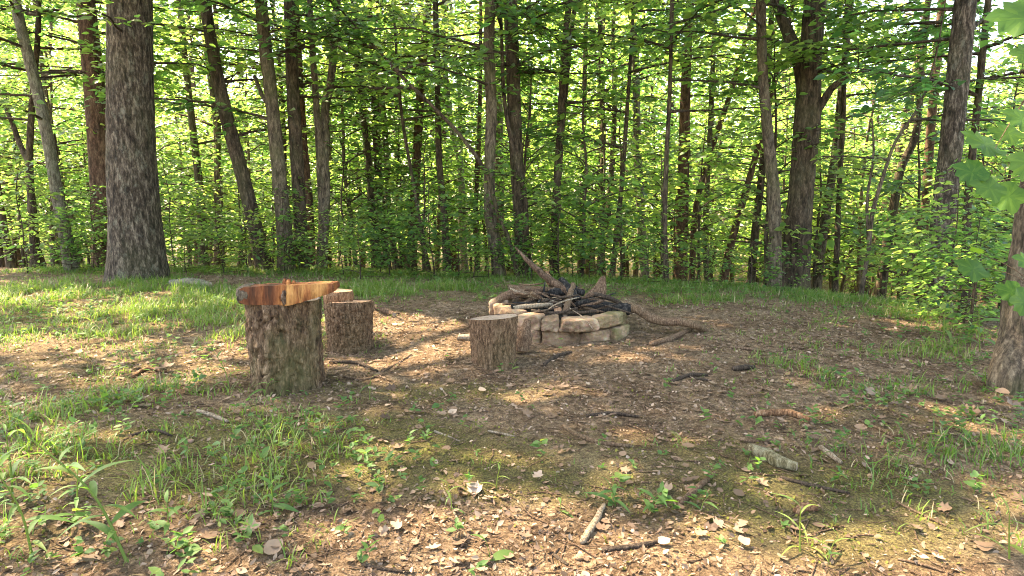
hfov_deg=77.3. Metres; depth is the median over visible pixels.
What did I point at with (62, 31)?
tree
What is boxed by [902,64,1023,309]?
sapling
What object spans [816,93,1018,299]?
sapling
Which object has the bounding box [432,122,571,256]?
sapling
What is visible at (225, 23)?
tree
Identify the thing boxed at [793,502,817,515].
bark chip
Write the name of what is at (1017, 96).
sapling
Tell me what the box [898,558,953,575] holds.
stick
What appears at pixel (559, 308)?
round log
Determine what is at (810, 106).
tree
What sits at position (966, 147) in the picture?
sapling
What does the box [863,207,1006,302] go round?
shrub
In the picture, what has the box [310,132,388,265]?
sapling
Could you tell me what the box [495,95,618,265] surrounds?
sapling
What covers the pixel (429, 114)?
tree
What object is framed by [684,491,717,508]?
weed
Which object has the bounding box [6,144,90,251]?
sapling
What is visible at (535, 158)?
sapling
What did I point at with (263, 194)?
sapling
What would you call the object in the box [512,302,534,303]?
dark twig
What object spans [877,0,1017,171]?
tree
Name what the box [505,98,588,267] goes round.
sapling
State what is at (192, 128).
tree
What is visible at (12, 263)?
tree
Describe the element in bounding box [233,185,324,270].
shrub
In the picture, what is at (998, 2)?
sky
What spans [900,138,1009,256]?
sapling
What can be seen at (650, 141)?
sapling
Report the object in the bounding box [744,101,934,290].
sapling
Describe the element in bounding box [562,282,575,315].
round log
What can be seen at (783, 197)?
sapling
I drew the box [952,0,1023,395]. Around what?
tulip tree
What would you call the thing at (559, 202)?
shrub
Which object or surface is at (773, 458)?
lichen branch
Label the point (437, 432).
stick
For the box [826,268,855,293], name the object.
shrub
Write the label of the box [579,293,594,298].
dark twig
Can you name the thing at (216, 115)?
sapling
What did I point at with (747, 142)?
sapling
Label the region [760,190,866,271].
sapling
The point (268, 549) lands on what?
dead leaf
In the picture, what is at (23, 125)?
sapling
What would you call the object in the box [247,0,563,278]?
tree
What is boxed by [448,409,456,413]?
dead leaf
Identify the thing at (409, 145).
sapling
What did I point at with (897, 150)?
tree
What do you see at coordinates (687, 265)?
shrub
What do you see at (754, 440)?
stick
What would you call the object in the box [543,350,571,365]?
stick
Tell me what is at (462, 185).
tree
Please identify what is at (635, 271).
tree
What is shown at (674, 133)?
sapling
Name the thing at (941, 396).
dead leaf
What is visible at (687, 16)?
tree
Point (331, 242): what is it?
shrub
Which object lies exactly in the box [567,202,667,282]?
shrub
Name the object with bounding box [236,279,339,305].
split log slab
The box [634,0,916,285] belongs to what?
tree
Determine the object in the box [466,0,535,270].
tree
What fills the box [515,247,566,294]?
pointed log
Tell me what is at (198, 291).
grass
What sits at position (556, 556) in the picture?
stick
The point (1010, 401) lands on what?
dead leaf
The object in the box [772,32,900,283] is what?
tree
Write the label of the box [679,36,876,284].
sapling
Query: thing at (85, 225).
shrub
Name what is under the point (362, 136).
tree
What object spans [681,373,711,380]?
stick
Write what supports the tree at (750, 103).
on the ground at (594, 456)
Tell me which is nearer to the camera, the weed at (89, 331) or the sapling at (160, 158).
the weed at (89, 331)
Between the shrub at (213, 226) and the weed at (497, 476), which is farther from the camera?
the shrub at (213, 226)
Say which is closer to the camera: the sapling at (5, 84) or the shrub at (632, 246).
the shrub at (632, 246)
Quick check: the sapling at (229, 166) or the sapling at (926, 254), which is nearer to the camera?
the sapling at (926, 254)
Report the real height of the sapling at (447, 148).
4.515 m
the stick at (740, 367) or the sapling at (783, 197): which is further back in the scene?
the sapling at (783, 197)
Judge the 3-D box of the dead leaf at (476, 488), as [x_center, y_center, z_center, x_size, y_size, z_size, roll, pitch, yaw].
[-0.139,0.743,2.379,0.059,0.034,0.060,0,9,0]
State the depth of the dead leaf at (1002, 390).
3.52 m
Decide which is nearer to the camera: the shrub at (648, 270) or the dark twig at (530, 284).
the dark twig at (530, 284)
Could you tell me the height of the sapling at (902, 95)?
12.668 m
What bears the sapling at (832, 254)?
on the ground at (594, 456)
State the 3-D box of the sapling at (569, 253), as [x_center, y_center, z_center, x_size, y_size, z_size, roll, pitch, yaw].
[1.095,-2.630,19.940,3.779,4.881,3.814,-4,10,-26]
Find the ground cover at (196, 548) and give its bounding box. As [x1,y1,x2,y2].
[0,274,1023,575]
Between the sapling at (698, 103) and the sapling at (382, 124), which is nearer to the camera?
the sapling at (382, 124)
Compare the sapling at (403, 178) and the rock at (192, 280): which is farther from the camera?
the sapling at (403, 178)
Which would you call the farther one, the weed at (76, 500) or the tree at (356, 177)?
the tree at (356, 177)
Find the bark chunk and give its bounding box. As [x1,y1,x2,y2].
[578,275,606,309]
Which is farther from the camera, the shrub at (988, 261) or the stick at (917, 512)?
the shrub at (988, 261)
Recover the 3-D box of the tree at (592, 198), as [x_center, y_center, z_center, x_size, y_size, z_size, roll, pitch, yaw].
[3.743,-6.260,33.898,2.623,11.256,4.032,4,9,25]
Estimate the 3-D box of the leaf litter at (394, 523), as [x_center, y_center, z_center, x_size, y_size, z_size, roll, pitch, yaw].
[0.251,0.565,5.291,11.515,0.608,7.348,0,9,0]
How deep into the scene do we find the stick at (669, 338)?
4.81 m
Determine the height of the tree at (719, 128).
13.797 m
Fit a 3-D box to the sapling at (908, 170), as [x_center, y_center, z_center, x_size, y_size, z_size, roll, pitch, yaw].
[7.820,-2.518,13.937,3.570,6.127,4.003,3,9,19]
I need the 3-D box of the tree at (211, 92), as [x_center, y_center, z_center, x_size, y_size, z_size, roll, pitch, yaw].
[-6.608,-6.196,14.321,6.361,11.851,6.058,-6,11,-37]
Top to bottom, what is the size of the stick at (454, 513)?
0.014 m
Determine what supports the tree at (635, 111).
on the ground at (594, 456)
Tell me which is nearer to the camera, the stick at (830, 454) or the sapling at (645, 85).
the stick at (830, 454)
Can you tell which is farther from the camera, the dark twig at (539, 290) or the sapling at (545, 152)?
the sapling at (545, 152)
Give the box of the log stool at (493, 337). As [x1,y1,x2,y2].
[468,313,517,369]
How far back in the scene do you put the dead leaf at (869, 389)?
3.54 m
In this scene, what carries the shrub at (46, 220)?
on the ground at (594, 456)
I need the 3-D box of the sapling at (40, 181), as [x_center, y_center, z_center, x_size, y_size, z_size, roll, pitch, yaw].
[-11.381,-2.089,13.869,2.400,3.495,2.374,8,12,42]
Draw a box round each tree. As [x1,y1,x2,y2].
[0,0,71,265]
[0,0,158,267]
[0,0,191,268]
[0,0,215,270]
[0,0,229,266]
[0,1,80,265]
[0,70,70,267]
[1,2,82,265]
[1,7,73,158]
[6,0,375,269]
[24,3,80,158]
[27,0,245,281]
[32,0,105,265]
[101,0,309,266]
[146,0,417,270]
[153,0,407,270]
[153,0,430,268]
[153,13,286,264]
[156,14,234,265]
[169,0,436,269]
[178,1,284,267]
[182,16,263,264]
[196,16,258,263]
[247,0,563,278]
[255,1,498,269]
[278,0,345,180]
[283,1,389,267]
[284,6,372,267]
[303,0,483,271]
[304,0,441,269]
[304,2,390,268]
[310,0,592,271]
[319,0,651,277]
[330,0,631,275]
[354,44,430,269]
[359,0,556,271]
[360,0,478,272]
[375,0,503,270]
[382,0,484,270]
[382,5,532,271]
[431,0,578,275]
[437,0,700,275]
[442,4,505,269]
[448,65,482,192]
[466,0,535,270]
[472,1,561,242]
[497,1,774,278]
[523,4,699,274]
[533,39,580,205]
[552,0,853,280]
[564,0,744,278]
[564,9,605,275]
[565,5,666,275]
[571,86,595,274]
[583,0,785,281]
[606,5,695,279]
[611,0,890,288]
[618,54,695,277]
[621,0,745,247]
[634,0,791,282]
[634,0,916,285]
[635,0,951,291]
[650,1,854,282]
[688,0,787,280]
[736,0,1023,307]
[744,0,1005,291]
[745,4,800,282]
[746,0,1023,295]
[758,63,825,195]
[769,0,942,293]
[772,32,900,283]
[788,0,1023,305]
[823,0,949,294]
[827,45,913,294]
[834,0,1023,299]
[858,2,941,284]
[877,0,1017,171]
[915,0,972,301]
[938,33,1023,302]
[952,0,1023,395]
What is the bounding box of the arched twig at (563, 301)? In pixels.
[548,297,579,308]
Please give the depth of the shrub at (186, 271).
8.99 m
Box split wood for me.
[516,319,532,351]
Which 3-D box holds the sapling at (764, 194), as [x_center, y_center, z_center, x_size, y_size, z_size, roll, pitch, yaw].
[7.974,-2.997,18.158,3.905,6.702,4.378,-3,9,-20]
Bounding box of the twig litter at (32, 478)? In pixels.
[0,280,1003,575]
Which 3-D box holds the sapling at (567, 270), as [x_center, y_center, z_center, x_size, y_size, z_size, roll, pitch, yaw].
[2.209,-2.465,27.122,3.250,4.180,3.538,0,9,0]
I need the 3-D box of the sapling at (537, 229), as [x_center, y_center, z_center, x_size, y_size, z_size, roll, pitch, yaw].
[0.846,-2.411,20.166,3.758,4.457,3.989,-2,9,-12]
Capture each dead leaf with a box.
[154,360,174,368]
[154,444,169,453]
[240,518,260,531]
[263,539,282,554]
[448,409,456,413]
[466,480,482,493]
[532,470,542,476]
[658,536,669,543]
[738,535,750,544]
[865,385,877,394]
[900,383,916,392]
[934,392,946,398]
[959,404,980,412]
[995,388,1009,393]
[1007,396,1020,407]
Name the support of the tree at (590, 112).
on the ground at (594, 456)
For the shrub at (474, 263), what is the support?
on the ground at (594, 456)
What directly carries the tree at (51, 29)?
on the ground at (594, 456)
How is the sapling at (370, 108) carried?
on the ground at (594, 456)
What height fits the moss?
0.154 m
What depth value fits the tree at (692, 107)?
23.62 m
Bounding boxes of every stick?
[128,429,172,436]
[196,409,228,422]
[240,483,267,490]
[329,360,377,371]
[343,373,383,380]
[361,563,409,572]
[382,353,411,370]
[406,521,422,557]
[434,430,459,440]
[441,485,465,534]
[488,430,515,436]
[523,298,536,301]
[530,291,552,307]
[531,309,596,314]
[537,282,545,302]
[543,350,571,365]
[549,552,568,565]
[562,424,629,446]
[570,299,588,308]
[580,502,605,544]
[585,411,638,417]
[593,292,621,302]
[599,352,619,356]
[601,540,658,552]
[649,328,693,345]
[669,372,707,381]
[678,471,715,504]
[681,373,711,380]
[730,346,765,351]
[731,364,755,370]
[740,439,770,442]
[780,475,849,493]
[818,445,842,463]
[859,419,897,438]
[895,500,950,528]
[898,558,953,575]
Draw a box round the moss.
[0,300,1023,575]
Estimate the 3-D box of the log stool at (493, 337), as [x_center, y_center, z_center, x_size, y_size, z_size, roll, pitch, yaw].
[-0.125,0.342,4.258,0.330,0.344,0.327,0,9,0]
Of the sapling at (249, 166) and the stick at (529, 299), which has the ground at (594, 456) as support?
the sapling at (249, 166)
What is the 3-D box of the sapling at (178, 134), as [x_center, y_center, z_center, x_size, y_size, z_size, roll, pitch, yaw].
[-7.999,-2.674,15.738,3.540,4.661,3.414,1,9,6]
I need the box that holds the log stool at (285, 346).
[244,297,325,396]
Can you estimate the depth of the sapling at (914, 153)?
23.55 m
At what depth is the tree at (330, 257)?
18.74 m
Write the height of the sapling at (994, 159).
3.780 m
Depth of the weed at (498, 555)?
1.96 m
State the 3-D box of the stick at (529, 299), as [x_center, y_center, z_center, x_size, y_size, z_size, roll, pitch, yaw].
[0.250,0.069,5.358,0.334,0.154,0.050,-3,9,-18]
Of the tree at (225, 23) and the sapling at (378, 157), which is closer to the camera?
the sapling at (378, 157)
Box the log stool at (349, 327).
[323,299,373,354]
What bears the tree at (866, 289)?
on the ground at (594, 456)
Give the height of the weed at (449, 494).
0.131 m
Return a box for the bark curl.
[130,367,166,377]
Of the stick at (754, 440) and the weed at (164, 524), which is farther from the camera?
the stick at (754, 440)
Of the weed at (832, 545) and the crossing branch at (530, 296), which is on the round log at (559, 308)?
the crossing branch at (530, 296)
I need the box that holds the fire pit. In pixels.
[489,297,629,344]
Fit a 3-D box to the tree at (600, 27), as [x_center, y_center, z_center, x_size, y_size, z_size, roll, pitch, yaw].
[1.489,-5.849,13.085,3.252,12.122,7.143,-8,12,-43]
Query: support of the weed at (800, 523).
on the ground at (594, 456)
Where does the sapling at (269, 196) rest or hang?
on the ground at (594, 456)
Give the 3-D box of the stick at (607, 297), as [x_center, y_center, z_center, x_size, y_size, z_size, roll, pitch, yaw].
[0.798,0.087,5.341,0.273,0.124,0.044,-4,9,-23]
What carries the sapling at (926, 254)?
on the ground at (594, 456)
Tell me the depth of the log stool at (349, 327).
4.49 m
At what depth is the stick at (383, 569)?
1.90 m
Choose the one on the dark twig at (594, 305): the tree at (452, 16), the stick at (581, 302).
the stick at (581, 302)
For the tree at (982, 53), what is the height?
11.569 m
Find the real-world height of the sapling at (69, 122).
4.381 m
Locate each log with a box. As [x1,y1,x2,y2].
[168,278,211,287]
[373,304,395,315]
[457,334,469,339]
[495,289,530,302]
[509,284,552,289]
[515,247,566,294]
[537,285,584,299]
[554,301,563,310]
[558,277,580,301]
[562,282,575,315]
[581,299,630,314]
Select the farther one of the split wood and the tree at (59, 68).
the tree at (59, 68)
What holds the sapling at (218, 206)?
on the ground at (594, 456)
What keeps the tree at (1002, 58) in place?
on the ground at (594, 456)
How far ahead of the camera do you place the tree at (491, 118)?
8.73 m
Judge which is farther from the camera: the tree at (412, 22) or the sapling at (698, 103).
the sapling at (698, 103)
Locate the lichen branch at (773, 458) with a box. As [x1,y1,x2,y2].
[747,444,797,470]
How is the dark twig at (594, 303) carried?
on the stick at (581, 302)
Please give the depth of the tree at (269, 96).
9.17 m
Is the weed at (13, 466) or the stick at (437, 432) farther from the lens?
the stick at (437, 432)
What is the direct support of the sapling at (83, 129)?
on the ground at (594, 456)
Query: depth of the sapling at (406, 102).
13.22 m
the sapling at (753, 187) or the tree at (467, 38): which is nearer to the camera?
the sapling at (753, 187)
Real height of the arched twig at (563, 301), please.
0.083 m
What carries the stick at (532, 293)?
on the fire pit
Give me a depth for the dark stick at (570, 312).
4.94 m
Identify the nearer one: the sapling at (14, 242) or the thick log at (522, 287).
the thick log at (522, 287)
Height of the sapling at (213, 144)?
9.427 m
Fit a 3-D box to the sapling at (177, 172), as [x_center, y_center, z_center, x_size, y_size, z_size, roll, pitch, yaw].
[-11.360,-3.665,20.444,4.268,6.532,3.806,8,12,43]
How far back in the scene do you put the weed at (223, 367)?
3.65 m
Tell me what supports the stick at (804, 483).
on the ground at (594, 456)
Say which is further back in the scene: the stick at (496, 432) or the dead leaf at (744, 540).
the stick at (496, 432)
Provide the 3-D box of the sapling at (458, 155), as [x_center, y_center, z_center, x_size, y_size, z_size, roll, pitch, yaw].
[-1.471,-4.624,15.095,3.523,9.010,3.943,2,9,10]
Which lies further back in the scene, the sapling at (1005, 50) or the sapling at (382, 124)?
the sapling at (1005, 50)
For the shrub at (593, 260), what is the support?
on the ground at (594, 456)
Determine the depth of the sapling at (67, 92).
21.33 m
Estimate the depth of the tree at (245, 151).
24.42 m
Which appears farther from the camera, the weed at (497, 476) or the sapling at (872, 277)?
the sapling at (872, 277)
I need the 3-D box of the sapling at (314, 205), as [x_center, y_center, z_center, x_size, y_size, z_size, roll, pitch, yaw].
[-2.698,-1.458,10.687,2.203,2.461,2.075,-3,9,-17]
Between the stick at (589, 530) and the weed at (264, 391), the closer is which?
the stick at (589, 530)
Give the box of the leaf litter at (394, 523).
[0,273,1023,575]
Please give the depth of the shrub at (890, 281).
17.97 m
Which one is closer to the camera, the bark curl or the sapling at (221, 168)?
the bark curl
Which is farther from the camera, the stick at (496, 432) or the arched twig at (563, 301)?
the arched twig at (563, 301)
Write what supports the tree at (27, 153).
on the ground at (594, 456)
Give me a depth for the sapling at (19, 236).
13.74 m
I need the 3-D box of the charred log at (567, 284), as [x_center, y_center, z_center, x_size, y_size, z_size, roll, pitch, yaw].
[0.477,0.013,5.282,0.077,0.186,0.266,-5,10,-31]
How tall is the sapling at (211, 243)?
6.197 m
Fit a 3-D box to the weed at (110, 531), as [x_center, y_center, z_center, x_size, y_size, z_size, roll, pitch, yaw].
[-1.275,0.599,1.871,0.322,0.478,0.254,-4,9,-23]
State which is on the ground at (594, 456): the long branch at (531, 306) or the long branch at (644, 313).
the long branch at (644, 313)
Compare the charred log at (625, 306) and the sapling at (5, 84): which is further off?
the sapling at (5, 84)
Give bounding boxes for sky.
[0,0,1023,207]
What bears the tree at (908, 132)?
on the ground at (594, 456)
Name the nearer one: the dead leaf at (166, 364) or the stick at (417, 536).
the stick at (417, 536)
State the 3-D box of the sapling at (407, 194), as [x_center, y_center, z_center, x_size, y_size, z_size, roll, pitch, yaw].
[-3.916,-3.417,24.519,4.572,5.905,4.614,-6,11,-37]
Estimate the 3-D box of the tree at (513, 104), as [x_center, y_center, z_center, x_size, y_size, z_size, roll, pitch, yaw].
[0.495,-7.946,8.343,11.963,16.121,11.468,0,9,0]
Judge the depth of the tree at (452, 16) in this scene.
11.94 m
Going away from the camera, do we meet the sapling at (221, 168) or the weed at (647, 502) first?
the weed at (647, 502)
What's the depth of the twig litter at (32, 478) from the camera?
2.55 m
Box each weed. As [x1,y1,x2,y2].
[0,424,42,496]
[0,446,73,552]
[3,415,144,562]
[39,467,105,522]
[78,313,104,342]
[145,490,183,534]
[202,347,247,386]
[248,378,278,396]
[255,475,298,514]
[359,374,376,400]
[440,479,465,514]
[472,534,513,560]
[479,462,507,487]
[558,497,573,517]
[583,477,629,511]
[637,481,666,511]
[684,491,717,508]
[773,493,827,556]
[812,523,857,563]
[883,286,909,318]
[883,440,911,463]
[905,289,943,331]
[927,288,959,340]
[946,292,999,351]
[967,492,1023,558]
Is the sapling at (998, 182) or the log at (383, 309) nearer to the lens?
the log at (383, 309)
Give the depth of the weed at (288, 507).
2.21 m
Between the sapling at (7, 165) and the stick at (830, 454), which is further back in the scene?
the sapling at (7, 165)
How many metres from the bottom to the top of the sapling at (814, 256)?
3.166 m
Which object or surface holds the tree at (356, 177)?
on the ground at (594, 456)
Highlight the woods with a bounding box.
[0,0,1023,285]
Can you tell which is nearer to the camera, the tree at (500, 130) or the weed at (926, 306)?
the weed at (926, 306)
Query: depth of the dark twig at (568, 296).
5.11 m
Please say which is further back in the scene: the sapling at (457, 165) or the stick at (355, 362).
the sapling at (457, 165)
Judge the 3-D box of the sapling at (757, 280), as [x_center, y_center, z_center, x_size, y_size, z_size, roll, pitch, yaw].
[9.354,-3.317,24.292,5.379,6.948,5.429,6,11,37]
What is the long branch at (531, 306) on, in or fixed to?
on the fire pit
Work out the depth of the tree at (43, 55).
30.04 m
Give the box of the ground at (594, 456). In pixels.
[0,208,1023,575]
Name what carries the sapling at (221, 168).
on the ground at (594, 456)
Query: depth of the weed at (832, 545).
1.97 m
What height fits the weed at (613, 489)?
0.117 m
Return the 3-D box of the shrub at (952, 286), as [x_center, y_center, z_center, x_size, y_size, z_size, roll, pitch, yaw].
[3.843,-0.156,5.392,1.075,1.002,1.059,-3,9,-21]
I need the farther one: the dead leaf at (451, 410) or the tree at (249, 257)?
the tree at (249, 257)
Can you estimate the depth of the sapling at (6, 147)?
17.92 m
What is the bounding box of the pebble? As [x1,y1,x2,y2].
[574,553,584,560]
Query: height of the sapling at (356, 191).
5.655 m
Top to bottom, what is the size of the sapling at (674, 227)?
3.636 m
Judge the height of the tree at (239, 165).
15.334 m
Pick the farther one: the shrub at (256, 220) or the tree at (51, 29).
the tree at (51, 29)
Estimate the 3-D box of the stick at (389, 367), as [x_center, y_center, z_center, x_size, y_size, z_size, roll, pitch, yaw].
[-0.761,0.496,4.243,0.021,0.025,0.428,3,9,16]
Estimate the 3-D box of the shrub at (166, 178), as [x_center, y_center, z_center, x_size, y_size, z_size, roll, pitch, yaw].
[-5.212,-1.095,9.681,1.673,1.810,2.027,5,10,32]
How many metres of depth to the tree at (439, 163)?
10.96 m
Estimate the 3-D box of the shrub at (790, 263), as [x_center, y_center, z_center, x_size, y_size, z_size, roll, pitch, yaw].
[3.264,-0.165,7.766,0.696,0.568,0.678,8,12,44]
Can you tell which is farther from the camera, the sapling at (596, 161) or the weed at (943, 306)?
the sapling at (596, 161)
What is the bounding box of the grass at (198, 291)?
[0,263,1023,575]
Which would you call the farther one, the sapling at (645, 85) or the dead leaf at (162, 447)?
the sapling at (645, 85)
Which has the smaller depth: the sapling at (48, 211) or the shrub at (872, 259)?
the shrub at (872, 259)
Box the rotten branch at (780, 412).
[754,409,811,420]
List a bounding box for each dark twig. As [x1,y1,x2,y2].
[502,300,533,304]
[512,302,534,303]
[518,283,542,285]
[524,288,548,291]
[524,291,549,297]
[527,306,559,312]
[540,299,563,302]
[552,307,577,314]
[555,294,577,299]
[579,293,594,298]
[581,299,603,306]
[586,304,604,306]
[596,302,619,309]
[598,303,631,313]
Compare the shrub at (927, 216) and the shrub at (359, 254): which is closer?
the shrub at (927, 216)
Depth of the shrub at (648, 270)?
8.25 m
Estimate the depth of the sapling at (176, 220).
27.79 m
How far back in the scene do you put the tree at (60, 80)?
12.28 m
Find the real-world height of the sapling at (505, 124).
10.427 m
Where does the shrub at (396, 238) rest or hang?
on the ground at (594, 456)
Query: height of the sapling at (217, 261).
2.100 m
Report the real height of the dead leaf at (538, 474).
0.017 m
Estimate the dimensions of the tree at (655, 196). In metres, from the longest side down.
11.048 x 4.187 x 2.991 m
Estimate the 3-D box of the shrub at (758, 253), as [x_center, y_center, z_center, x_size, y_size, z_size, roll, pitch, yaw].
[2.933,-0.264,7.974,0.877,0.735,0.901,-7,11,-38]
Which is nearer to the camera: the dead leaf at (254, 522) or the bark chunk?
the dead leaf at (254, 522)
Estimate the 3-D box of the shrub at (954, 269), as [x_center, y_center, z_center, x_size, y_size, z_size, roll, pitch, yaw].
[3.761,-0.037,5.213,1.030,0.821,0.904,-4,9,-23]
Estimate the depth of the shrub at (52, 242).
9.29 m
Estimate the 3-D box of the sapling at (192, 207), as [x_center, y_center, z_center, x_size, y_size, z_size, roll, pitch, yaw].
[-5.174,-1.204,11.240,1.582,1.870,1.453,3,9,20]
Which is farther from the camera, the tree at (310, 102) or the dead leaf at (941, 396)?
the tree at (310, 102)
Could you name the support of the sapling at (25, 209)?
on the ground at (594, 456)
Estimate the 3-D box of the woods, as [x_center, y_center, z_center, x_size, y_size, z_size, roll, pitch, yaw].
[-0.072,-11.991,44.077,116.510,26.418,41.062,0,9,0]
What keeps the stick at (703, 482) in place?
on the ground at (594, 456)
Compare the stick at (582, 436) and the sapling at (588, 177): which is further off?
the sapling at (588, 177)
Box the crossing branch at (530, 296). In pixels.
[510,288,556,301]
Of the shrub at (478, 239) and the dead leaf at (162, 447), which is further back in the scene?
the shrub at (478, 239)
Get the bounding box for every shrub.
[0,158,99,272]
[22,208,105,271]
[40,182,107,270]
[53,210,107,269]
[92,158,244,270]
[163,193,262,274]
[166,243,212,274]
[191,210,288,273]
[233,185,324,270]
[261,228,329,272]
[287,207,384,276]
[323,218,402,279]
[333,208,414,274]
[334,185,443,278]
[368,176,479,280]
[383,235,437,277]
[426,226,486,279]
[443,189,538,275]
[443,239,497,279]
[488,161,624,277]
[498,233,557,279]
[529,217,600,276]
[557,230,620,278]
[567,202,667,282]
[610,237,676,284]
[656,238,727,285]
[669,240,736,286]
[712,239,796,288]
[754,251,818,290]
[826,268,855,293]
[849,209,966,307]
[858,159,1019,316]
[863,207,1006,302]
[867,178,1011,314]
[867,244,914,298]
[889,210,1012,323]
[899,234,1009,329]
[908,245,1008,338]
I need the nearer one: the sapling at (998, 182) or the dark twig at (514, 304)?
the dark twig at (514, 304)
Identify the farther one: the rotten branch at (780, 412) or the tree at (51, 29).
the tree at (51, 29)
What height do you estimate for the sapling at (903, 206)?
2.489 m
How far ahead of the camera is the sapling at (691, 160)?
17.80 m
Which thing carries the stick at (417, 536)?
on the ground at (594, 456)
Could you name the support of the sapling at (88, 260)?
on the ground at (594, 456)
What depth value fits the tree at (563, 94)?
9.44 m
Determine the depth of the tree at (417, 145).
12.32 m
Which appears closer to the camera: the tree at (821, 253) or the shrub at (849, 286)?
the tree at (821, 253)
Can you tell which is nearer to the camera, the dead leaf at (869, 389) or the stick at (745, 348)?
the dead leaf at (869, 389)
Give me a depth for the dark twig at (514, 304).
5.22 m
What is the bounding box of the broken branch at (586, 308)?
[580,305,598,312]
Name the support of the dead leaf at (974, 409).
on the ground at (594, 456)
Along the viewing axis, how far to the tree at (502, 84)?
9.14 m
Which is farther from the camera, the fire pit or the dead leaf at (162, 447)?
the fire pit
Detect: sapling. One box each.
[0,0,165,266]
[0,10,44,267]
[0,16,79,266]
[0,72,38,242]
[0,80,173,243]
[0,86,89,267]
[0,99,89,265]
[0,121,46,267]
[0,124,90,265]
[1,90,56,267]
[2,89,91,254]
[5,143,90,265]
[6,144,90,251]
[24,25,252,243]
[33,70,242,245]
[35,0,173,186]
[35,30,105,191]
[62,37,230,239]
[84,81,230,241]
[153,0,306,266]
[155,56,346,264]
[155,70,273,266]
[155,79,257,265]
[156,73,270,265]
[162,174,228,252]
[163,91,273,264]
[163,165,270,265]
[170,168,246,266]
[175,165,275,264]
[183,65,259,242]
[191,0,349,207]
[215,0,358,176]
[223,126,293,250]
[223,138,343,250]
[229,161,317,265]
[252,95,359,240]
[254,3,435,267]
[262,178,335,260]
[270,159,363,255]
[275,0,459,232]
[289,125,415,267]
[306,12,466,257]
[308,5,446,224]
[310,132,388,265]
[313,109,459,269]
[315,190,365,266]
[316,109,432,269]
[316,149,367,257]
[333,50,506,269]
[343,135,437,251]
[358,140,456,267]
[359,108,481,253]
[374,0,523,271]
[375,139,483,269]
[420,74,538,273]
[420,120,513,272]
[420,143,505,256]
[429,165,512,270]
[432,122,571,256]
[443,56,610,264]
[448,26,558,188]
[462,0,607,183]
[465,35,566,272]
[467,182,542,263]
[483,139,577,260]
[495,56,683,277]
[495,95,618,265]
[504,127,591,266]
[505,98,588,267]
[520,1,733,276]
[522,3,677,275]
[527,49,673,275]
[534,200,598,273]
[544,145,646,256]
[551,79,694,275]
[560,159,673,275]
[569,5,679,275]
[577,50,730,278]
[607,16,696,202]
[609,138,718,279]
[609,141,711,275]
[611,115,765,279]
[622,134,750,270]
[637,136,746,267]
[647,103,765,264]
[659,0,871,257]
[659,36,755,281]
[665,44,760,214]
[667,113,783,281]
[669,134,764,281]
[670,189,764,281]
[672,114,825,284]
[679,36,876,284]
[691,77,870,269]
[721,60,878,259]
[735,58,827,215]
[736,195,814,283]
[742,29,861,205]
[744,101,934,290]
[753,123,890,289]
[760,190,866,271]
[764,116,932,294]
[782,28,960,295]
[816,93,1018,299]
[819,1,940,293]
[826,161,902,289]
[826,175,912,297]
[833,118,975,299]
[840,152,959,295]
[845,205,915,297]
[846,4,984,268]
[874,46,989,295]
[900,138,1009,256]
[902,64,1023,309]
[911,90,1020,304]
[912,7,1023,301]
[912,226,995,301]
[914,98,1023,306]
[930,87,1023,268]
[934,4,1023,179]
[958,81,1023,291]
[958,108,1011,298]
[964,35,1023,157]
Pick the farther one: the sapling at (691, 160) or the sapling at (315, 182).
the sapling at (691, 160)
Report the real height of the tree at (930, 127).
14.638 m
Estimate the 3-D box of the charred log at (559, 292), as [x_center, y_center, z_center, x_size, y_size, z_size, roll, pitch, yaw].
[0.405,0.040,5.324,0.410,0.139,0.108,-1,9,-4]
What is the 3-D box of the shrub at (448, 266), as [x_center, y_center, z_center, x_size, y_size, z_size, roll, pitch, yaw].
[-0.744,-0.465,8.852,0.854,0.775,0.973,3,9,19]
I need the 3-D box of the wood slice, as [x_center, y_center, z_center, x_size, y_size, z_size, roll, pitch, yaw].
[-1.249,0.057,4.594,0.222,0.088,0.222,-3,9,-34]
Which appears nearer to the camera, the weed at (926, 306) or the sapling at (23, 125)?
the weed at (926, 306)
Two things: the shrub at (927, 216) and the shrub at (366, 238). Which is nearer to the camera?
the shrub at (927, 216)
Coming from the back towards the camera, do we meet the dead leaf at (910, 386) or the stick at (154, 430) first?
the dead leaf at (910, 386)
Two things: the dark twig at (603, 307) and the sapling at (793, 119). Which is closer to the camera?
the dark twig at (603, 307)
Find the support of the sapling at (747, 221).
on the ground at (594, 456)
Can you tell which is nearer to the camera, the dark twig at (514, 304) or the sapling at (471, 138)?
the dark twig at (514, 304)
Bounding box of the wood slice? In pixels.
[323,289,353,303]
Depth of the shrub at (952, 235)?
6.02 m
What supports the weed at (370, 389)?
on the ground at (594, 456)
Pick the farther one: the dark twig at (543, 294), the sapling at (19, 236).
the sapling at (19, 236)
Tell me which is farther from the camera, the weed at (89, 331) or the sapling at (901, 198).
the sapling at (901, 198)
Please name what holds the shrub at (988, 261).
on the ground at (594, 456)
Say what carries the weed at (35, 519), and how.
on the ground at (594, 456)
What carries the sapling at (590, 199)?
on the ground at (594, 456)
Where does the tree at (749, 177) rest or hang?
on the ground at (594, 456)
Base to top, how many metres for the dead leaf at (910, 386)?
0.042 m
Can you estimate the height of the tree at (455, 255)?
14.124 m
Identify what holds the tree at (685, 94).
on the ground at (594, 456)
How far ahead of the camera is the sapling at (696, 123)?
23.62 m
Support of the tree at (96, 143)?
on the ground at (594, 456)
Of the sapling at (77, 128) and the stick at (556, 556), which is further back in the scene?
the sapling at (77, 128)
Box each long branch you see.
[501,303,553,309]
[624,300,707,331]
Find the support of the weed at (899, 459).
on the ground at (594, 456)
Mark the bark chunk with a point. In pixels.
(600, 286)

